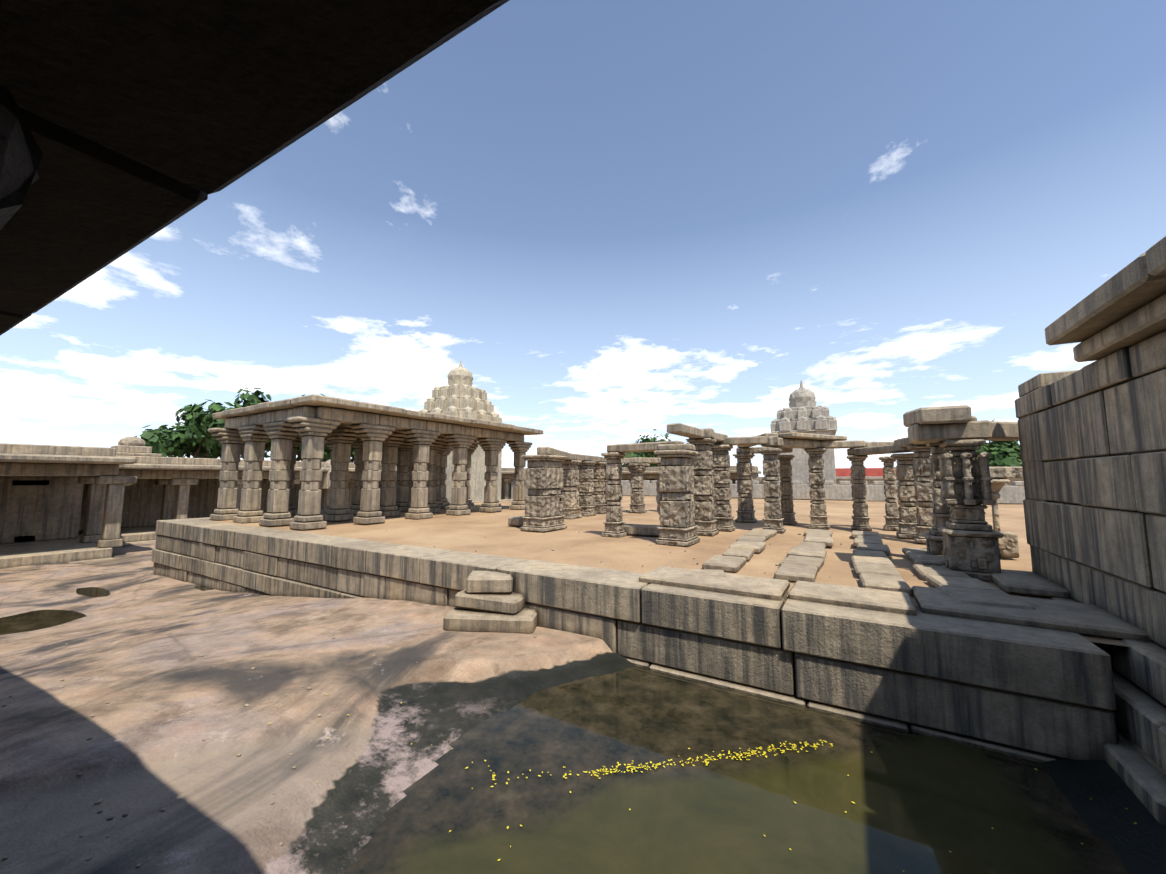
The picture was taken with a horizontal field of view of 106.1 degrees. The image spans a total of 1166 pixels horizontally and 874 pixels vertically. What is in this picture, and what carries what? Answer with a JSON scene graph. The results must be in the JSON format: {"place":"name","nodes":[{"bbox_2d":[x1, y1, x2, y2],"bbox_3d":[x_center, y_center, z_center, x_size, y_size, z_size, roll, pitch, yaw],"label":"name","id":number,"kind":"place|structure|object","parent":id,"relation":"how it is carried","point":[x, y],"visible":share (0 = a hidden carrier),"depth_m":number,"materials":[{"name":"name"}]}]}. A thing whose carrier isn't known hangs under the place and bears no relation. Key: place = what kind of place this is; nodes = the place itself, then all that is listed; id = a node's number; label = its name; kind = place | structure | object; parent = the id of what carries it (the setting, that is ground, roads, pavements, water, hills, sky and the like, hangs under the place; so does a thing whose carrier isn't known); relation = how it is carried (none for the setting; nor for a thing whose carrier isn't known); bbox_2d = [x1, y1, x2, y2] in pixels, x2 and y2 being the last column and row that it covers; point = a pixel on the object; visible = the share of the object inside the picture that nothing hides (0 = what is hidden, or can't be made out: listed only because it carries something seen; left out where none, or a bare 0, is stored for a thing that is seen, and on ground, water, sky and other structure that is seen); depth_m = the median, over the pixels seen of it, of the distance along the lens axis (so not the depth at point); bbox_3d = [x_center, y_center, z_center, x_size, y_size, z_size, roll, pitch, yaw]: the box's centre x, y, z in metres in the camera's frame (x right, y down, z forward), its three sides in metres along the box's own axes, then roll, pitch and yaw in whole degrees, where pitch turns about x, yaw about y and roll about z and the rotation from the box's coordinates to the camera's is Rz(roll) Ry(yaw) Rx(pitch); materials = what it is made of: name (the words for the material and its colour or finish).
{"place":"outdoors","nodes":[
{"label":"outdoors","id":0,"kind":"place"},
{"bbox_2d":[0,0,508,335],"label":"roof overhang","id":1,"kind":"object","parent":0,"point":[126,126],"visible":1,"depth_m":0.54,"materials":[{"name":"black"}]},
{"bbox_2d":[0,541,1165,873],"bbox_3d":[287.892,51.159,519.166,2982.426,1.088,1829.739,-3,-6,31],"label":"ground","id":2,"kind":"structure","parent":0,"point":[410,707],"depth_m":3.22,"materials":[{"name":"beige stone"}]},
{"bbox_2d":[0,610,85,634],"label":"puddle","id":3,"kind":"object","parent":2,"relation":"on","point":[30,621],"visible":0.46,"depth_m":7.51,"materials":[{"name":"liquid"}]},
{"bbox_2d":[76,587,109,596],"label":"puddle","id":4,"kind":"object","parent":2,"relation":"on","point":[93,591],"visible":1,"depth_m":9.71,"materials":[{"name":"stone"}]},
{"bbox_2d":[134,404,242,458],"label":"tree","id":5,"kind":"object","parent":2,"relation":"on","point":[182,440],"depth_m":40.75,"materials":[{"name":"green plant"}]},
{"bbox_2d":[195,585,213,590],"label":"puddle","id":6,"kind":"object","parent":2,"relation":"on","point":[203,588],"visible":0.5,"depth_m":9.77,"materials":[{"name":"liquid"}]},
{"bbox_2d":[186,388,297,458],"bbox_3d":[-30.686,0.907,40.607,8.406,11.029,10.047,-14,-15,69],"label":"tree","id":7,"kind":"object","parent":2,"relation":"on","point":[209,421],"depth_m":38.98,"materials":[{"name":"green plant"}]},
{"bbox_2d":[270,394,331,460],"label":"tree","id":8,"kind":"object","parent":2,"relation":"on","point":[300,447],"depth_m":44.15,"materials":[{"name":"green plant"}]},
{"bbox_2d":[322,444,354,462],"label":"tree","id":9,"kind":"object","parent":2,"relation":"on","point":[326,457],"depth_m":46.19,"materials":[{"name":"green plant"}]},
{"bbox_2d":[0,437,760,568],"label":"cloister","id":10,"kind":"structure","parent":2,"relation":"on","point":[71,504],"depth_m":15.78,"materials":[{"name":"stone"}]},
{"bbox_2d":[2,530,914,867],"bbox_3d":[0.423,2.095,5.489,14.006,1.030,7.569,0,-5,4],"label":"rubble and pebbles","id":11,"kind":"object","parent":2,"relation":"on","point":[704,572],"visible":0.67,"depth_m":4.42,"materials":[{"name":"stone"}]},
{"bbox_2d":[419,361,501,502],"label":"temple tower","id":12,"kind":"structure","parent":2,"relation":"on","point":[458,395],"depth_m":29.04,"materials":[{"name":"beige stone"}]},
{"bbox_2d":[443,571,537,633],"bbox_3d":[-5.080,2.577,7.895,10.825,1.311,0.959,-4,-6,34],"label":"stone steps","id":13,"kind":"structure","parent":2,"relation":"on","point":[487,601],"depth_m":5.10,"materials":[{"name":"stone"}]},
{"bbox_2d":[151,499,1117,762],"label":"platform wall","id":14,"kind":"structure","parent":2,"relation":"on","point":[1035,693],"depth_m":3.89,"materials":[{"name":"grey stone"}]},
{"bbox_2d":[208,394,542,529],"bbox_3d":[-5.995,0.944,14.348,5.703,3.107,8.527,-3,-6,31],"label":"colonnade","id":15,"kind":"object","parent":14,"relation":"on","point":[414,447],"visible":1,"depth_m":12.05,"materials":[{"name":"stone"}]},
{"bbox_2d":[206,495,1128,646],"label":"sandy ground","id":16,"kind":"structure","parent":14,"relation":"on","point":[592,547],"depth_m":8.25,"materials":[{"name":"beige sand"}]},
{"bbox_2d":[520,438,1003,581],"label":"stone pillars","id":17,"kind":"structure","parent":14,"relation":"on","point":[945,518],"depth_m":8.79,"materials":[{"name":"grey stone"}]},
{"bbox_2d":[537,405,1018,463],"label":"stone beams","id":18,"kind":"structure","parent":17,"relation":"on","point":[925,425],"depth_m":8.29,"materials":[{"name":"beige stone"}]},
{"bbox_2d":[508,516,1155,642],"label":"paving slabs","id":19,"kind":"structure","parent":14,"relation":"on","point":[885,587],"depth_m":4.35,"materials":[{"name":"stone"}]},
{"bbox_2d":[989,467,1022,557],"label":"stone pillar","id":20,"kind":"structure","parent":14,"relation":"on","point":[1008,541],"depth_m":6.43,"materials":[{"name":"stone"}]},
{"bbox_2d":[622,429,673,466],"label":"tree","id":21,"kind":"object","parent":2,"relation":"on","point":[640,454],"depth_m":57.36,"materials":[{"name":"green plant"}]},
{"bbox_2d":[343,666,1130,873],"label":"water pool","id":22,"kind":"structure","parent":2,"relation":"on","point":[923,804],"depth_m":2.62,"materials":[{"name":"green liquid"}]},
{"bbox_2d":[268,694,1136,871],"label":"floating petals","id":23,"kind":"object","parent":22,"relation":"on","point":[737,754],"visible":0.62,"depth_m":2.95,"materials":[{"name":"yellow plant"}]},
{"bbox_2d":[511,477,1024,503],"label":"enclosure wall","id":24,"kind":"structure","parent":2,"relation":"on","point":[1012,491],"depth_m":23.17,"materials":[{"name":"grey stone"}]},
{"bbox_2d":[771,380,836,484],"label":"temple tower","id":25,"kind":"structure","parent":2,"relation":"on","point":[803,413],"depth_m":25.62,"materials":[{"name":"grey stone"}]},
{"bbox_2d":[835,468,896,476],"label":"painted wall","id":26,"kind":"structure","parent":2,"relation":"on","point":[869,472],"depth_m":41.33,"materials":[{"name":"red paint"}]},
{"bbox_2d":[975,419,1021,466],"bbox_3d":[22.422,1.881,23.567,3.198,5.875,3.142,-3,-6,31],"label":"tree","id":27,"kind":"object","parent":2,"relation":"on","point":[1005,453],"depth_m":23.30,"materials":[{"name":"green plant"}]},
{"bbox_2d":[1015,330,1165,825],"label":"building wall","id":28,"kind":"structure","parent":2,"relation":"on","point":[1092,438],"depth_m":3.26,"materials":[{"name":"grey stone"}]},
{"bbox_2d":[1045,236,1165,361],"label":"stone cornice","id":29,"kind":"structure","parent":28,"relation":"on","point":[1124,307],"depth_m":2.79,"materials":[{"name":"beige stone"}]},
{"bbox_2d":[0,0,1165,476],"label":"sky","id":30,"kind":"structure","parent":0,"point":[626,220],"materials":[{"name":"blue"}]}
]}

